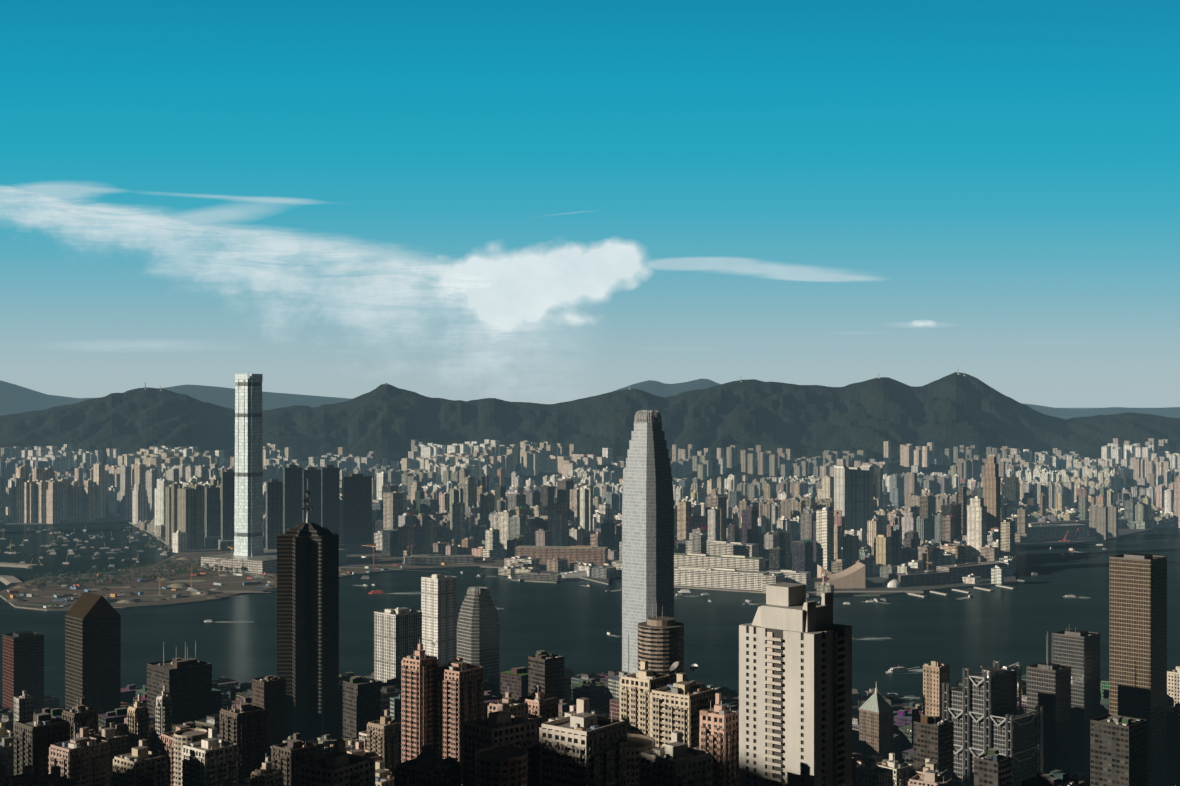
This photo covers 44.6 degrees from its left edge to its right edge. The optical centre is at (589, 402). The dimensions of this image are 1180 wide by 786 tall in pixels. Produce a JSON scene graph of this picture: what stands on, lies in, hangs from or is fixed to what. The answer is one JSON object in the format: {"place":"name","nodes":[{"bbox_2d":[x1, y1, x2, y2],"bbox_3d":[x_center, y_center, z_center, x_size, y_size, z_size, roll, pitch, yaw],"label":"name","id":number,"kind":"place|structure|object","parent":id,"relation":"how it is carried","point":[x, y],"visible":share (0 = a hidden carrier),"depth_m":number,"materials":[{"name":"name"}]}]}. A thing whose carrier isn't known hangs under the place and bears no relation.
{"place":"outdoors","nodes":[
{"label":"outdoors","id":0,"kind":"place"},
{"bbox_2d":[0,513,1175,715],"bbox_3d":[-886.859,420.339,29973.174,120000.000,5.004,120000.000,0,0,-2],"label":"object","id":1,"kind":"structure","parent":0,"point":[876,580],"depth_m":3340.81,"materials":[{"name":"grey concrete"}]},
{"bbox_2d":[0,562,39,584],"bbox_3d":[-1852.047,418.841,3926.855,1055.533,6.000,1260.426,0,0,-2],"label":"breakwaters","id":2,"kind":"object","parent":1,"relation":"on","point":[8,580],"visible":0.79,"depth_m":3439.62,"materials":[{"name":"grey concrete"}]},
{"bbox_2d":[201,374,345,573],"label":"skyscraper","id":3,"kind":"structure","parent":1,"relation":"on","point":[251,554],"depth_m":3635.53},
{"bbox_2d":[232,564,372,572],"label":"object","id":4,"kind":"structure","parent":1,"relation":"on","point":[339,565],"depth_m":3689.59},
{"bbox_2d":[175,551,503,559],"bbox_3d":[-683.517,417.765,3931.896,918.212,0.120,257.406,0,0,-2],"label":"west kowloon highway","id":5,"kind":"structure","parent":1,"relation":"on","point":[346,554],"depth_m":3931.10,"materials":[{"name":"grey concrete"}]},
{"bbox_2d":[26,545,790,589],"bbox_3d":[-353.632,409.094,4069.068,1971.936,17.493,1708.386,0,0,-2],"label":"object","id":6,"kind":"object","parent":1,"relation":"on","point":[102,576],"visible":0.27,"depth_m":3426.01,"materials":[{"name":"grey concrete"}]},
{"bbox_2d":[5,542,968,608],"bbox_3d":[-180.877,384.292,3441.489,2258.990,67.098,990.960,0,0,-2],"label":"kowloon site","id":7,"kind":"object","parent":1,"relation":"on","point":[256,579],"visible":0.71,"depth_m":3250.04},
{"bbox_2d":[0,478,1166,785],"bbox_3d":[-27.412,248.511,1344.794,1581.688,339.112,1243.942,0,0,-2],"label":"rooftop structures","id":8,"kind":"object","parent":1,"relation":"on","point":[86,606],"visible":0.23,"depth_m":1266.35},
{"bbox_2d":[0,574,1179,785],"bbox_3d":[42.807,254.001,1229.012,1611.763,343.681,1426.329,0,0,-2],"label":"buildings","id":9,"kind":"structure","parent":1,"relation":"on","point":[444,720],"depth_m":819.12,"materials":[{"name":"beige concrete"}]},
{"bbox_2d":[0,438,1179,595],"bbox_3d":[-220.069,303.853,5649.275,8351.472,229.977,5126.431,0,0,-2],"label":"city buildings","id":10,"kind":"structure","parent":1,"relation":"on","point":[429,498],"depth_m":4997.78,"materials":[{"name":"beige concrete"}]},
{"bbox_2d":[0,522,1179,785],"bbox_3d":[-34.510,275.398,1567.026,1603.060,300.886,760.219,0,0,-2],"label":"office towers","id":11,"kind":"structure","parent":1,"relation":"on","point":[1134,684],"depth_m":1473.48,"materials":[{"name":"grey glass"}]},
{"bbox_2d":[622,410,673,673],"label":"skyscraper","id":12,"kind":"structure","parent":1,"relation":"on","point":[647,538],"depth_m":1720.50,"materials":[{"name":"grey glass"}]},
{"bbox_2d":[205,456,1126,590],"bbox_3d":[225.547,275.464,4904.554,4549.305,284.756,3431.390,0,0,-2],"label":"waterfront buildings","id":13,"kind":"structure","parent":1,"relation":"on","point":[714,561],"depth_m":3943.87,"materials":[{"name":"beige concrete"}]},
{"bbox_2d":[806,562,922,597],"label":"cultural centre","id":14,"kind":"structure","parent":1,"relation":"on","point":[853,576],"depth_m":3238.84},
{"bbox_2d":[852,689,890,704],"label":"central piers","id":15,"kind":"structure","parent":1,"relation":"on","point":[858,698],"depth_m":2015.03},
{"bbox_2d":[0,408,1179,706],"bbox_3d":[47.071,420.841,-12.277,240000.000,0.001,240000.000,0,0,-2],"label":"sea water","id":16,"kind":"structure","parent":0,"point":[572,620],"depth_m":2803.40,"materials":[{"name":"teal liquid"}]},
{"bbox_2d":[0,526,1107,696],"bbox_3d":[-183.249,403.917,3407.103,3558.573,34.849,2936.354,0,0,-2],"label":"boats","id":17,"kind":"object","parent":16,"relation":"on","point":[581,573],"visible":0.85,"depth_m":3896.95,"materials":[{"name":"white"}]},
{"bbox_2d":[217,551,1089,699],"bbox_3d":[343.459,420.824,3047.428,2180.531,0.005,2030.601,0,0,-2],"label":"boats","id":18,"kind":"object","parent":16,"relation":"on","point":[867,638],"visible":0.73,"depth_m":2997.78,"materials":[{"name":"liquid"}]},
{"bbox_2d":[0,372,1179,512],"bbox_3d":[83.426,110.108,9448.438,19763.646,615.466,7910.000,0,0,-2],"label":"mountain range","id":19,"kind":"structure","parent":0,"point":[869,417],"depth_m":8375.55,"materials":[{"name":"green plant"}]},
{"bbox_2d":[145,367,966,390],"bbox_3d":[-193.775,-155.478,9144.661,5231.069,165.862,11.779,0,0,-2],"label":"summit masts","id":20,"kind":"object","parent":19,"relation":"on","point":[629,385],"visible":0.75,"depth_m":9204.22},
{"bbox_2d":[0,378,1179,418],"bbox_3d":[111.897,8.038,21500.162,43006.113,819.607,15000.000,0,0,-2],"label":"distant mountains","id":21,"kind":"structure","parent":0,"point":[15,399],"depth_m":18156.01,"materials":[{"name":"green plant"}]},
{"bbox_2d":[0,0,1179,407],"label":"sky","id":22,"kind":"structure","parent":0,"point":[532,201],"materials":[{"name":"blue"}]},
{"bbox_2d":[809,577,990,589],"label":"waterfront promenade","id":23,"kind":"structure","parent":0,"point":[884,587],"depth_m":3250.27,"materials":[{"name":"grey concrete"}]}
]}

